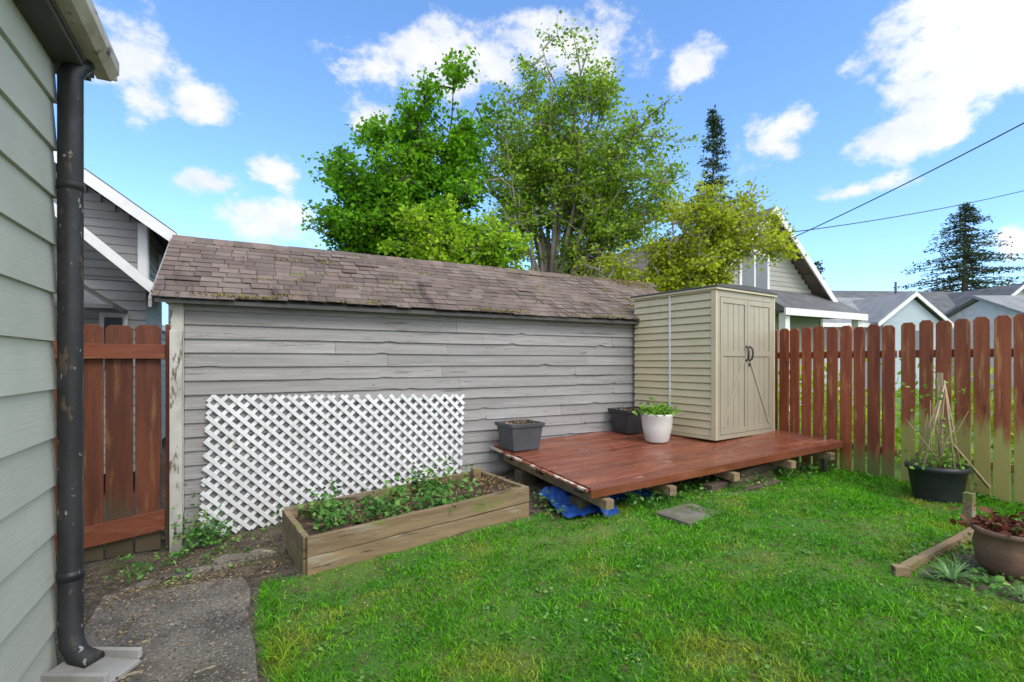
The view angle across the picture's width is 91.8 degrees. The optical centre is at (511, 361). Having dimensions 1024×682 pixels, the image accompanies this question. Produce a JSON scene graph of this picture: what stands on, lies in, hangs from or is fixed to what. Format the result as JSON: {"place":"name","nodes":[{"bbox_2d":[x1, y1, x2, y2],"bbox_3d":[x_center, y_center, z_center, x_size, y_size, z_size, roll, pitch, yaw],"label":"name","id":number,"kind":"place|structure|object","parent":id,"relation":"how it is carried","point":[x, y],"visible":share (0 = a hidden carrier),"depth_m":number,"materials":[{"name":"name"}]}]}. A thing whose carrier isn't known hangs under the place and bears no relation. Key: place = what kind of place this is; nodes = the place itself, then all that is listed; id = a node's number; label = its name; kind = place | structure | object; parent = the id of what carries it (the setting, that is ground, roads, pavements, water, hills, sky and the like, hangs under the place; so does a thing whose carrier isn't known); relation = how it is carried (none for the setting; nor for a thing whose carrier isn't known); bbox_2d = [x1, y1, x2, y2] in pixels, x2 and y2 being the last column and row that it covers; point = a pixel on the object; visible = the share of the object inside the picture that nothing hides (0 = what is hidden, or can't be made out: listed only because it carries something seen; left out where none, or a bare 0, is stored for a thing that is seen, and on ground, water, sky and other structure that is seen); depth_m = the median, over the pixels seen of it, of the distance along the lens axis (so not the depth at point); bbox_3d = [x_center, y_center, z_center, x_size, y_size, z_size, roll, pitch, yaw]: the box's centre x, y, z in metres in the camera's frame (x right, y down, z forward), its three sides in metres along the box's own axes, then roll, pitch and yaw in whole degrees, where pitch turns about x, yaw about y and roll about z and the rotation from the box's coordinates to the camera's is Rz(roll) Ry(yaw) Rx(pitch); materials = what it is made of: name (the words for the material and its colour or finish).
{"place":"outdoors","nodes":[
{"label":"outdoors","id":0,"kind":"place"},
{"bbox_2d":[55,279,161,473],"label":"porch walls","id":1,"kind":"structure","parent":0,"point":[131,297],"depth_m":6.79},
{"bbox_2d":[53,202,151,313],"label":"porch roof","id":2,"kind":"structure","parent":1,"relation":"on","point":[93,298],"depth_m":6.11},
{"bbox_2d":[54,203,169,327],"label":"porch trim","id":3,"kind":"structure","parent":1,"relation":"attached to","point":[114,257],"depth_m":6.36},
{"bbox_2d":[105,318,121,327],"bbox_3d":[-5.364,-0.245,6.681,0.180,0.690,0.015,0,0,-28],"label":"porch window","id":4,"kind":"structure","parent":1,"relation":"in","point":[113,321],"depth_m":6.67,"materials":[{"name":"black glass"}]},
{"bbox_2d":[63,578,257,681],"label":"concrete path","id":5,"kind":"structure","parent":0,"point":[230,618],"depth_m":3.08,"materials":[{"name":"grey concrete"}]},
{"bbox_2d":[40,647,141,681],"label":"splash block","id":6,"kind":"object","parent":5,"relation":"on","point":[113,663],"depth_m":2.65,"materials":[{"name":"concrete"}]},
{"bbox_2d":[53,0,1023,291],"label":"sky","id":7,"kind":"structure","parent":0,"point":[207,121],"materials":[{"name":"blue"}]},
{"bbox_2d":[54,388,1023,681],"bbox_3d":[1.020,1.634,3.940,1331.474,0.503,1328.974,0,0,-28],"label":"ground","id":8,"kind":"structure","parent":0,"point":[100,568],"depth_m":3.37,"materials":[{"name":"green plant"}]},
{"bbox_2d":[53,324,169,563],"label":"wooden gate","id":9,"kind":"structure","parent":8,"relation":"on","point":[121,526],"depth_m":4.62,"materials":[{"name":"red wood"}]},
{"bbox_2d":[53,163,169,438],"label":"walls","id":10,"kind":"structure","parent":8,"relation":"on","point":[112,226],"depth_m":7.92,"materials":[{"name":"grey"}]},
{"bbox_2d":[54,162,176,250],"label":"roof","id":11,"kind":"structure","parent":10,"relation":"on","point":[164,242],"depth_m":8.56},
{"bbox_2d":[53,151,182,331],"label":"white trim","id":12,"kind":"structure","parent":10,"relation":"attached to","point":[147,220],"depth_m":7.75,"materials":[{"name":"paint"}]},
{"bbox_2d":[161,261,167,325],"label":"windows","id":13,"kind":"structure","parent":12,"relation":"attached to","point":[164,313],"depth_m":9.64,"materials":[{"name":"glass"}]},
{"bbox_2d":[169,330,182,552],"bbox_3d":[-3.206,0.800,4.741,0.100,2.200,0.102,0,0,-28],"label":"fence post","id":14,"kind":"object","parent":8,"relation":"on","point":[176,419],"visible":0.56,"depth_m":4.70,"materials":[{"name":"white paint"}]},
{"bbox_2d":[118,542,286,592],"bbox_3d":[-2.357,1.732,4.273,1.614,0.232,0.221,0,0,-35],"label":"broken concrete edge","id":15,"kind":"object","parent":8,"relation":"on","point":[220,562],"visible":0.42,"depth_m":4.17,"materials":[{"name":"grey concrete"}]},
{"bbox_2d":[148,235,659,544],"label":"garage","id":16,"kind":"structure","parent":8,"relation":"on","point":[555,351],"depth_m":5.91,"materials":[{"name":"grey wood"}]},
{"bbox_2d":[198,394,464,538],"bbox_3d":[-1.836,1.042,5.535,2.832,1.438,0.023,0,0,-28],"label":"white lattice","id":17,"kind":"object","parent":16,"relation":"attached to","point":[219,480],"visible":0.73,"depth_m":5.36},
{"bbox_2d":[282,467,528,575],"bbox_3d":[-0.966,1.430,4.686,2.147,0.540,0.968,0,0,-28],"label":"raised garden bed","id":18,"kind":"object","parent":8,"relation":"on","point":[311,551],"visible":0.77,"depth_m":4.31,"materials":[{"name":"wood"}]},
{"bbox_2d":[298,455,480,531],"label":"strawberry plants","id":19,"kind":"object","parent":18,"relation":"on","point":[426,487],"visible":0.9,"depth_m":4.51,"materials":[{"name":"green plant"}]},
{"bbox_2d":[305,475,520,529],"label":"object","id":20,"kind":"object","parent":18,"relation":"on","point":[484,479],"visible":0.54,"depth_m":4.76,"materials":[{"name":"plant"}]},
{"bbox_2d":[301,45,512,257],"bbox_3d":[-2.321,-2.359,11.016,4.675,8.135,2.793,0,0,0],"label":"maple tree","id":21,"kind":"object","parent":8,"relation":"on","point":[360,220],"visible":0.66,"depth_m":10.56,"materials":[{"name":"green plant"}]},
{"bbox_2d":[375,193,538,270],"bbox_3d":[-1.067,-0.783,9.398,3.424,4.975,1.735,0,0,4],"label":"lime leafed shrub","id":22,"kind":"object","parent":8,"relation":"on","point":[468,243],"visible":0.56,"depth_m":9.20,"materials":[{"name":"green plant"}]},
{"bbox_2d":[56,472,962,681],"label":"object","id":23,"kind":"structure","parent":8,"relation":"on","point":[160,596],"depth_m":3.70,"materials":[{"name":"brown plant"}]},
{"bbox_2d":[104,461,1023,583],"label":"garden weeds","id":24,"kind":"object","parent":8,"relation":"on","point":[196,532],"visible":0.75,"depth_m":4.76,"materials":[{"name":"green plant"}]},
{"bbox_2d":[458,10,715,277],"bbox_3d":[1.599,-2.950,11.782,5.566,9.318,3.652,0,0,9],"label":"spring leafed tree","id":25,"kind":"object","parent":8,"relation":"on","point":[589,197],"visible":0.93,"depth_m":11.18,"materials":[{"name":"green plant"}]},
{"bbox_2d":[536,486,658,517],"bbox_3d":[0.914,1.362,5.118,1.100,0.235,0.780,0,0,-28],"label":"blue tarp","id":26,"kind":"object","parent":8,"relation":"on","point":[558,495],"visible":0.38,"depth_m":5.00,"materials":[{"name":"blue plastic"}]},
{"bbox_2d":[265,477,990,681],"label":"lawn weeds","id":27,"kind":"object","parent":8,"relation":"on","point":[757,657],"visible":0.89,"depth_m":3.07,"materials":[{"name":"green plant"}]},
{"bbox_2d":[244,458,1023,681],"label":"lawn grass","id":28,"kind":"structure","parent":8,"relation":"on","point":[852,494],"depth_m":3.09,"materials":[{"name":"green plant"}]},
{"bbox_2d":[490,429,843,509],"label":"wooden deck","id":29,"kind":"structure","parent":8,"relation":"on","point":[595,468],"depth_m":5.75,"materials":[{"name":"red wood"}]},
{"bbox_2d":[495,419,544,451],"bbox_3d":[0.096,0.913,6.189,0.486,0.330,0.423,0,0,-31],"label":"square planter","id":30,"kind":"object","parent":29,"relation":"on","point":[521,437],"visible":0.91,"depth_m":6.05,"materials":[{"name":"grey plastic"}]},
{"bbox_2d":[506,418,545,424],"bbox_3d":[0.064,0.743,6.281,0.610,0.105,0.545,0,0,42],"label":"sprouting plant","id":31,"kind":"object","parent":30,"relation":"in","point":[520,421],"visible":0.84,"depth_m":6.23,"materials":[{"name":"green plant"}]},
{"bbox_2d":[608,407,642,433],"bbox_3d":[1.709,0.840,7.138,0.508,0.340,0.423,0,0,-28],"label":"square planter","id":32,"kind":"object","parent":29,"relation":"on","point":[625,421],"visible":0.64,"depth_m":6.97,"materials":[{"name":"black plastic"}]},
{"bbox_2d":[641,412,673,442],"bbox_3d":[1.895,0.858,6.489,0.414,0.370,0.414,0,0,-28],"label":"white flower pot","id":33,"kind":"object","parent":29,"relation":"on","point":[658,429],"visible":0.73,"depth_m":6.34,"materials":[{"name":"ceramic"}]},
{"bbox_2d":[632,397,683,416],"bbox_3d":[1.893,0.584,6.502,0.638,0.248,0.757,0,0,15],"label":"potted plant","id":34,"kind":"object","parent":33,"relation":"in","point":[662,408],"visible":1,"depth_m":6.39,"materials":[{"name":"green plant"}]},
{"bbox_2d":[654,503,715,526],"bbox_3d":[1.672,1.445,4.694,0.540,0.059,0.381,0,0,-35],"label":"stepping stone","id":35,"kind":"object","parent":8,"relation":"on","point":[679,514],"visible":0.7,"depth_m":4.64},
{"bbox_2d":[569,172,806,291],"bbox_3d":[3.560,-1.060,10.104,4.868,5.535,2.505,0,0,-6],"label":"golden leafed tree","id":36,"kind":"object","parent":8,"relation":"on","point":[709,256],"visible":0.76,"depth_m":9.79,"materials":[{"name":"yellow plant"}]},
{"bbox_2d":[690,104,733,225],"bbox_3d":[14.233,-8.321,35.028,5.571,19.642,5.537,0,0,-28],"label":"fir tree","id":37,"kind":"object","parent":8,"relation":"on","point":[715,129],"visible":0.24,"depth_m":34.79,"materials":[{"name":"green plant"}]},
{"bbox_2d":[702,463,779,493],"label":"old timber beam","id":38,"kind":"structure","parent":8,"relation":"on","point":[749,473],"depth_m":5.72,"materials":[{"name":"wood"}]},
{"bbox_2d":[717,227,819,404],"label":"walls","id":39,"kind":"structure","parent":8,"relation":"on","point":[785,276],"depth_m":15.94,"materials":[{"name":"beige"}]},
{"bbox_2d":[570,207,830,299],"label":"roof","id":40,"kind":"structure","parent":39,"relation":"on","point":[806,273],"depth_m":16.28,"materials":[{"name":"grey"}]},
{"bbox_2d":[725,207,837,325],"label":"white trim","id":41,"kind":"structure","parent":39,"relation":"attached to","point":[819,277],"depth_m":15.41,"materials":[{"name":"paint"}]},
{"bbox_2d":[742,253,767,288],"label":"windows","id":42,"kind":"structure","parent":41,"relation":"attached to","point":[761,278],"depth_m":15.10,"materials":[{"name":"white glass"}]},
{"bbox_2d":[765,289,863,318],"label":"porch roof","id":43,"kind":"structure","parent":39,"relation":"attached to","point":[784,299],"depth_m":15.36,"materials":[{"name":"grey"}]},
{"bbox_2d":[779,307,867,410],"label":"porch trim","id":44,"kind":"structure","parent":8,"relation":"on","point":[784,319],"depth_m":14.55,"materials":[{"name":"white wood"}]},
{"bbox_2d":[775,324,896,478],"bbox_3d":[3.702,0.490,7.852,0.080,1.962,4.113,0,0,-28],"label":"wooden fence","id":45,"kind":"object","parent":8,"relation":"on","point":[852,343],"visible":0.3,"depth_m":6.53,"materials":[{"name":"red wood"}]},
{"bbox_2d":[823,291,953,389],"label":"blue cottage","id":46,"kind":"structure","parent":8,"relation":"on","point":[897,311],"depth_m":25.50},
{"bbox_2d":[825,331,918,351],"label":"windows","id":47,"kind":"structure","parent":46,"relation":"in","point":[917,332],"depth_m":25.63,"materials":[{"name":"glass"}]},
{"bbox_2d":[778,350,1013,478],"bbox_3d":[6.000,0.944,6.964,2.914,2.337,10.899,0,0,-28],"label":"hedge","id":48,"kind":"object","parent":8,"relation":"on","point":[897,436],"visible":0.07,"depth_m":7.36,"materials":[{"name":"green plant"}]},
{"bbox_2d":[831,282,1023,313],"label":"grey cottage","id":49,"kind":"structure","parent":8,"relation":"on","point":[942,302],"depth_m":33.71,"materials":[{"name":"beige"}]},
{"bbox_2d":[891,527,973,577],"bbox_3d":[3.235,1.441,3.693,1.522,0.219,0.104,0,0,-30],"label":"garden edging board","id":50,"kind":"object","parent":8,"relation":"on","point":[905,568],"visible":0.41,"depth_m":3.53,"materials":[{"name":"brown wood"}]},
{"bbox_2d":[850,513,1023,647],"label":"garden weeds","id":51,"kind":"object","parent":8,"relation":"on","point":[999,584],"visible":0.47,"depth_m":3.11,"materials":[{"name":"green plant"}]},
{"bbox_2d":[904,459,971,503],"bbox_3d":[4.451,1.259,5.198,0.536,0.375,0.536,0,0,-28],"label":"black flower pot","id":52,"kind":"object","parent":8,"relation":"on","point":[941,484],"visible":0.82,"depth_m":5.03,"materials":[{"name":"plastic"}]},
{"bbox_2d":[898,379,979,469],"bbox_3d":[4.344,0.642,5.194,0.858,0.922,0.671,0,0,-28],"label":"climbing plant","id":53,"kind":"object","parent":52,"relation":"on","point":[949,452],"visible":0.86,"depth_m":5.16,"materials":[{"name":"green plant"}]},
{"bbox_2d":[905,373,990,487],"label":"wooden trellis stakes","id":54,"kind":"object","parent":52,"relation":"in","point":[938,418],"visible":0.79,"depth_m":5.20,"materials":[{"name":"beige wood"}]},
{"bbox_2d":[893,202,1023,291],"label":"cedar tree","id":55,"kind":"object","parent":8,"relation":"on","point":[964,270],"visible":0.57,"depth_m":39.60,"materials":[{"name":"green plant"}]},
{"bbox_2d":[899,314,1023,504],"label":"wooden fence","id":56,"kind":"object","parent":8,"relation":"on","point":[1003,352],"visible":0.74,"depth_m":5.35,"materials":[{"name":"brown wood"}]},
{"bbox_2d":[962,491,975,522],"bbox_3d":[3.985,1.320,4.327,0.070,0.360,0.070,0,0,-28],"label":"wooden stake","id":57,"kind":"object","parent":8,"relation":"on","point":[968,501],"visible":0.56,"depth_m":4.31,"materials":[{"name":"beige wood"}]},
{"bbox_2d":[918,551,1023,601],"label":"daylily plants","id":58,"kind":"object","parent":8,"relation":"on","point":[953,572],"visible":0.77,"depth_m":3.24,"materials":[{"name":"green plant"}]},
{"bbox_2d":[944,295,1023,389],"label":"white cottage","id":59,"kind":"structure","parent":8,"relation":"on","point":[990,307],"depth_m":26.13,"materials":[{"name":"paint"}]},
{"bbox_2d":[971,522,1023,583],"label":"terracotta pot","id":60,"kind":"object","parent":8,"relation":"on","point":[994,552],"visible":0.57,"depth_m":3.21,"materials":[{"name":"ceramic"}]},
{"bbox_2d":[949,503,1023,536],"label":"succulent plant","id":61,"kind":"object","parent":60,"relation":"in","point":[1005,524],"visible":0.98,"depth_m":3.33,"materials":[{"name":"red plant"}]},
{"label":"walls","id":62,"kind":"object","parent":8,"relation":"on","visible":0},
{"bbox_2d":[0,0,56,681],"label":"siding","id":63,"kind":"object","parent":62,"relation":"attached to","point":[28,377],"visible":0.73,"depth_m":2.38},
{"bbox_2d":[56,59,104,668],"bbox_3d":[-2.374,-0.022,2.742,0.255,3.422,0.169,0,0,26],"label":"downspout","id":64,"kind":"object","parent":63,"relation":"attached to","point":[75,649],"visible":0.9,"depth_m":2.71,"materials":[{"name":"black metal"}]},
{"bbox_2d":[13,0,90,80],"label":"soffit","id":65,"kind":"structure","parent":62,"relation":"attached to","point":[43,21],"depth_m":2.46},
{"bbox_2d":[49,0,93,77],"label":"fascia","id":66,"kind":"structure","parent":62,"relation":"on","point":[66,26],"depth_m":2.52,"materials":[{"name":"wood"}]},
{"bbox_2d":[55,0,118,81],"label":"gutter","id":67,"kind":"object","parent":66,"relation":"attached to","point":[84,22],"visible":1,"depth_m":2.61,"materials":[{"name":"beige metal"}]},
{"bbox_2d":[631,284,777,440],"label":"storage shed","id":68,"kind":"structure","parent":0,"point":[704,358],"depth_m":6.74,"materials":[{"name":"beige plastic"}]},
{"bbox_2d":[717,289,772,440],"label":"doors","id":69,"kind":"structure","parent":68,"relation":"in","point":[744,392],"depth_m":6.70,"materials":[{"name":"beige plastic"}]},
{"bbox_2d":[814,260,831,287],"bbox_3d":[24.542,-3.360,39.668,3.123,9.719,3.360,0,0,17],"label":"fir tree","id":70,"kind":"object","parent":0,"point":[818,264],"visible":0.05,"depth_m":39.85,"materials":[{"name":"green plant"}]},
{"bbox_2d":[791,122,1023,237],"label":"overhead wires","id":71,"kind":"object","parent":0,"point":[906,183],"visible":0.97,"depth_m":13.40,"materials":[{"name":"black rubber"}]}
]}

